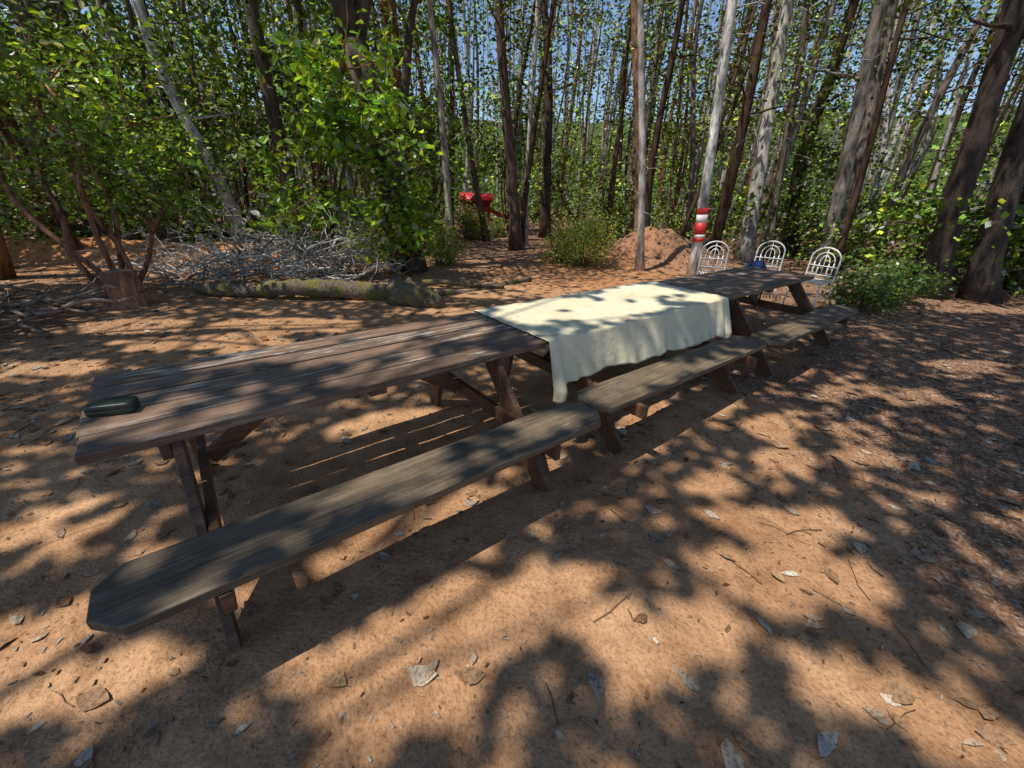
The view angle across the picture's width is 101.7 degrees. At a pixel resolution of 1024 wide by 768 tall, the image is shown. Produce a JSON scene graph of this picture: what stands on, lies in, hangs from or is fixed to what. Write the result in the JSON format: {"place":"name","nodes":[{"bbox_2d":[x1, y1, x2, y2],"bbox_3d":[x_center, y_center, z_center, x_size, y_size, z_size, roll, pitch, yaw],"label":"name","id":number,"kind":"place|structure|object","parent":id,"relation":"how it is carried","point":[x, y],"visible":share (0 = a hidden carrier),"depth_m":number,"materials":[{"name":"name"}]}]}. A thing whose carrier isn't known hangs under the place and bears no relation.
{"place":"outdoors","nodes":[
{"label":"outdoors","id":0,"kind":"place"},
{"bbox_2d":[0,89,1023,767],"bbox_3d":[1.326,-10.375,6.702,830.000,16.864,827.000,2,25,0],"label":"ground","id":1,"kind":"structure","parent":0,"point":[562,597],"depth_m":2.09,"materials":[{"name":"brown soil"}]},
{"bbox_2d":[0,227,16,279],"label":"madrone tree","id":2,"kind":"object","parent":1,"relation":"on","point":[7,270],"visible":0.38,"depth_m":7.13,"materials":[{"name":"brown plant"}]},
{"bbox_2d":[0,278,160,335],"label":"firewood pile","id":3,"kind":"object","parent":1,"relation":"on","point":[24,307],"visible":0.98,"depth_m":5.26,"materials":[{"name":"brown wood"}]},
{"bbox_2d":[98,269,153,309],"bbox_3d":[-5.463,-1.324,5.863,0.578,0.536,0.579,2,25,0],"label":"tree stump","id":4,"kind":"object","parent":1,"relation":"on","point":[128,282],"visible":0.89,"depth_m":5.74,"materials":[{"name":"brown wood"}]},
{"bbox_2d":[0,0,274,285],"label":"madrone shrub","id":5,"kind":"object","parent":1,"relation":"on","point":[11,67],"visible":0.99,"depth_m":5.73,"materials":[{"name":"green plant"}]},
{"bbox_2d":[3,178,440,288],"bbox_3d":[-7.728,-3.200,8.518,12.601,2.091,3.721,10,26,17],"label":"brush pile","id":6,"kind":"object","parent":1,"relation":"on","point":[236,261],"visible":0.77,"depth_m":7.41,"materials":[{"name":"grey plant"}]},
{"bbox_2d":[182,0,393,251],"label":"conifer tree","id":7,"kind":"object","parent":1,"relation":"on","point":[271,101],"visible":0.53,"depth_m":9.28,"materials":[{"name":"green plant"}]},
{"bbox_2d":[193,278,386,300],"bbox_3d":[-3.198,-1.467,6.543,3.517,0.403,0.399,0,25,-3],"label":"fallen log","id":8,"kind":"object","parent":1,"relation":"on","point":[333,288],"visible":0.74,"depth_m":6.45,"materials":[{"name":"grey wood"}]},
{"bbox_2d":[74,312,600,653],"bbox_3d":[-0.807,0.280,2.445,2.316,0.796,1.594,-17,31,-34],"label":"picnic table","id":9,"kind":"object","parent":1,"relation":"on","point":[240,396],"visible":0.96,"depth_m":1.94,"materials":[{"name":"brown wood"}]},
{"bbox_2d":[83,396,139,417],"bbox_3d":[-1.715,0.096,1.788,0.170,0.050,0.084,-8,27,-19],"label":"glasses case","id":10,"kind":"object","parent":9,"relation":"on","point":[110,406],"visible":1,"depth_m":1.76,"materials":[{"name":"black plastic"}]},
{"bbox_2d":[231,0,450,276],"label":"madrone sapling","id":11,"kind":"object","parent":1,"relation":"on","point":[331,114],"visible":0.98,"depth_m":6.86,"materials":[{"name":"green plant"}]},
{"bbox_2d":[332,193,390,260],"bbox_3d":[-3.317,-3.711,9.850,2.242,1.539,1.631,12,27,20],"label":"bush","id":12,"kind":"object","parent":1,"relation":"on","point":[379,234],"visible":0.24,"depth_m":9.84,"materials":[{"name":"green plant"}]},
{"bbox_2d":[330,0,432,273],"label":"madrone tree","id":13,"kind":"object","parent":1,"relation":"on","point":[339,7],"visible":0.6,"depth_m":7.37,"materials":[{"name":"brown plant"}]},
{"bbox_2d":[386,276,444,308],"bbox_3d":[-1.471,-1.339,6.288,0.903,0.512,0.467,14,28,24],"label":"rock","id":14,"kind":"object","parent":1,"relation":"on","point":[407,291],"visible":0.95,"depth_m":6.18,"materials":[{"name":"grey stone"}]},
{"bbox_2d":[371,0,474,261],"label":"conifer tree","id":15,"kind":"object","parent":1,"relation":"on","point":[443,138],"visible":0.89,"depth_m":9.12,"materials":[{"name":"brown plant"}]},
{"bbox_2d":[379,279,503,287],"bbox_3d":[-1.243,-1.803,7.481,2.218,0.167,0.147,-1,25,-6],"label":"fallen log","id":16,"kind":"object","parent":1,"relation":"on","point":[449,282],"visible":0.73,"depth_m":7.48,"materials":[{"name":"brown wood"}]},
{"bbox_2d":[424,208,472,266],"bbox_3d":[-1.552,-3.306,9.435,1.314,1.249,1.336,17,29,29],"label":"bush","id":17,"kind":"object","parent":1,"relation":"on","point":[440,254],"visible":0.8,"depth_m":9.44,"materials":[{"name":"green plant"}]},
{"bbox_2d":[412,0,498,241],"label":"conifer tree","id":18,"kind":"object","parent":1,"relation":"on","point":[453,39],"visible":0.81,"depth_m":12.23,"materials":[{"name":"brown plant"}]},
{"bbox_2d":[440,199,496,239],"bbox_3d":[-1.531,-5.699,14.455,2.258,1.327,1.468,2,25,0],"label":"bush","id":19,"kind":"object","parent":1,"relation":"on","point":[469,222],"visible":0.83,"depth_m":14.47,"materials":[{"name":"green plant"}]},
{"bbox_2d":[435,276,531,295],"bbox_3d":[-0.456,-1.749,7.598,2.146,0.233,0.163,-19,32,-37],"label":"fallen log","id":20,"kind":"object","parent":1,"relation":"on","point":[443,292],"visible":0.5,"depth_m":7.40,"materials":[{"name":"wood"}]},
{"bbox_2d":[459,192,508,226],"bbox_3d":[-0.869,-8.036,19.437,3.112,1.554,1.265,-2,25,-8],"label":"playground slide","id":21,"kind":"object","parent":1,"relation":"on","point":[488,197],"visible":0.43,"depth_m":18.81,"materials":[{"name":"red paint"}]},
{"bbox_2d":[475,212,508,237],"bbox_3d":[-0.775,-5.926,15.518,1.380,0.911,1.337,-21,34,-40],"label":"bush","id":22,"kind":"object","parent":1,"relation":"on","point":[499,229],"visible":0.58,"depth_m":15.47,"materials":[{"name":"green plant"}]},
{"bbox_2d":[459,0,543,249],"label":"conifer tree","id":23,"kind":"object","parent":1,"relation":"on","point":[515,240],"visible":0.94,"depth_m":11.05,"materials":[{"name":"brown plant"}]},
{"bbox_2d":[0,0,1023,292],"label":"background forest","id":24,"kind":"object","parent":1,"relation":"on","point":[790,120],"visible":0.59,"depth_m":11.80,"materials":[{"name":"green plant"}]},
{"bbox_2d":[0,0,1023,228],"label":"distant forest","id":25,"kind":"object","parent":1,"relation":"on","point":[467,172],"visible":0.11,"depth_m":36.03,"materials":[{"name":"green plant"}]},
{"bbox_2d":[0,141,1023,296],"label":"forest understory","id":26,"kind":"object","parent":1,"relation":"on","point":[676,223],"visible":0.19,"depth_m":11.91,"materials":[{"name":"green plant"}]},
{"bbox_2d":[0,226,1023,767],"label":"leaf litter","id":27,"kind":"object","parent":1,"relation":"on","point":[896,694],"visible":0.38,"depth_m":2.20,"materials":[{"name":"brown plant"}]},
{"bbox_2d":[516,0,587,238],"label":"conifer tree","id":28,"kind":"object","parent":1,"relation":"on","point":[545,223],"visible":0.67,"depth_m":14.38,"materials":[{"name":"brown plant"}]},
{"bbox_2d":[538,214,586,263],"bbox_3d":[1.322,-3.573,10.330,1.311,1.171,1.210,2,25,0],"label":"bush","id":29,"kind":"object","parent":1,"relation":"on","point":[555,247],"visible":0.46,"depth_m":10.32,"materials":[{"name":"green plant"}]},
{"bbox_2d":[550,183,623,269],"bbox_3d":[1.707,-3.589,9.536,1.914,1.839,1.826,2,25,0],"label":"bush","id":30,"kind":"object","parent":1,"relation":"on","point":[595,239],"visible":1,"depth_m":9.66,"materials":[{"name":"green plant"}]},
{"bbox_2d":[480,313,766,453],"bbox_3d":[1.028,-0.272,3.745,2.312,0.800,1.594,-17,31,-34],"label":"picnic table","id":31,"kind":"object","parent":1,"relation":"on","point":[629,391],"visible":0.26,"depth_m":3.11,"materials":[{"name":"brown wood"}]},
{"bbox_2d":[474,281,731,403],"bbox_3d":[0.935,-0.500,3.784,2.367,0.458,1.090,-17,31,-34],"label":"tablecloth","id":32,"kind":"object","parent":31,"relation":"on","point":[587,333],"visible":0.99,"depth_m":3.41,"materials":[{"name":"beige fabric"}]},
{"bbox_2d":[599,0,683,230],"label":"madrone tree","id":33,"kind":"object","parent":1,"relation":"on","point":[633,35],"visible":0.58,"depth_m":11.74,"materials":[{"name":"brown plant"}]},
{"bbox_2d":[634,0,665,271],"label":"white bark tree","id":34,"kind":"object","parent":1,"relation":"on","point":[639,265],"visible":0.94,"depth_m":8.54,"materials":[{"name":"white plant"}]},
{"bbox_2d":[697,241,728,274],"bbox_3d":[3.410,-1.904,7.063,0.474,0.951,0.475,8,26,13],"label":"garden chair","id":35,"kind":"object","parent":1,"relation":"on","point":[709,258],"visible":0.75,"depth_m":7.17,"materials":[{"name":"white paint"}]},
{"bbox_2d":[685,0,744,276],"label":"white bark tree","id":36,"kind":"object","parent":1,"relation":"on","point":[704,196],"visible":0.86,"depth_m":7.61,"materials":[{"name":"white plant"}]},
{"bbox_2d":[693,208,708,241],"bbox_3d":[3.774,-3.178,8.319,0.245,0.631,0.222,2,25,0],"label":"trail marker band","id":37,"kind":"object","parent":36,"relation":"attached to","point":[700,225],"visible":0.99,"depth_m":8.25,"materials":[{"name":"red paint"}]},
{"bbox_2d":[739,292,761,310],"bbox_3d":[3.795,-1.387,6.697,0.360,0.361,0.260,9,26,16],"label":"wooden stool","id":38,"kind":"object","parent":1,"relation":"on","point":[759,297],"visible":0.14,"depth_m":6.62,"materials":[{"name":"brown wood"}]},
{"bbox_2d":[656,266,858,377],"bbox_3d":[2.882,-0.835,5.056,2.328,0.795,1.594,-17,31,-34],"label":"picnic table","id":39,"kind":"object","parent":1,"relation":"on","point":[735,286],"visible":0.72,"depth_m":4.75,"materials":[{"name":"brown wood"}]},
{"bbox_2d":[746,254,766,268],"bbox_3d":[3.813,-1.782,6.516,0.352,0.500,0.186,9,26,16],"label":"blue bag","id":40,"kind":"object","parent":39,"relation":"on","point":[758,263],"visible":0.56,"depth_m":6.43,"materials":[{"name":"fabric"}]},
{"bbox_2d":[754,241,785,301],"bbox_3d":[4.442,-1.987,7.285,0.474,0.951,0.475,15,28,26],"label":"garden chair","id":41,"kind":"object","parent":1,"relation":"on","point":[773,258],"visible":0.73,"depth_m":7.33,"materials":[{"name":"white paint"}]},
{"bbox_2d":[733,0,813,261],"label":"conifer tree","id":42,"kind":"object","parent":1,"relation":"on","point":[747,240],"visible":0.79,"depth_m":10.47,"materials":[{"name":"grey plant"}]},
{"bbox_2d":[782,247,841,307],"bbox_3d":[4.801,-1.677,6.654,0.475,0.951,0.474,-14,29,-29],"label":"garden chair","id":43,"kind":"object","parent":1,"relation":"on","point":[820,281],"visible":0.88,"depth_m":6.62,"materials":[{"name":"white paint"}]},
{"bbox_2d":[750,0,911,272],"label":"conifer tree","id":44,"kind":"object","parent":1,"relation":"on","point":[871,41],"visible":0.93,"depth_m":8.97,"materials":[{"name":"brown plant"}]},
{"bbox_2d":[816,256,909,319],"bbox_3d":[5.750,-1.638,6.790,1.245,0.900,1.384,14,28,24],"label":"bush","id":45,"kind":"object","parent":1,"relation":"on","point":[863,291],"visible":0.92,"depth_m":6.68,"materials":[{"name":"green plant"}]},
{"bbox_2d":[798,0,998,268],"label":"conifer tree","id":46,"kind":"object","parent":1,"relation":"on","point":[877,76],"visible":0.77,"depth_m":9.55,"materials":[{"name":"brown plant"}]},
{"bbox_2d":[844,249,967,311],"bbox_3d":[6.589,-1.770,7.103,1.741,1.021,1.621,2,25,0],"label":"bush","id":47,"kind":"object","parent":1,"relation":"on","point":[908,284],"visible":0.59,"depth_m":6.97,"materials":[{"name":"green plant"}]},
{"bbox_2d":[876,0,1023,299],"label":"conifer tree","id":48,"kind":"object","parent":1,"relation":"on","point":[1008,36],"visible":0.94,"depth_m":6.74,"materials":[{"name":"brown plant"}]},
{"bbox_2d":[907,29,1023,277],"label":"conifer tree","id":49,"kind":"object","parent":1,"relation":"on","point":[942,196],"visible":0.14,"depth_m":9.15,"materials":[{"name":"brown plant"}]},
{"bbox_2d":[955,90,1023,303],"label":"conifer tree","id":50,"kind":"object","parent":1,"relation":"on","point":[982,271],"visible":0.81,"depth_m":7.25,"materials":[{"name":"brown plant"}]},
{"bbox_2d":[1,0,1023,123],"label":"sky","id":51,"kind":"structure","parent":0,"point":[564,49],"materials":[{"name":"blue"}]}
]}

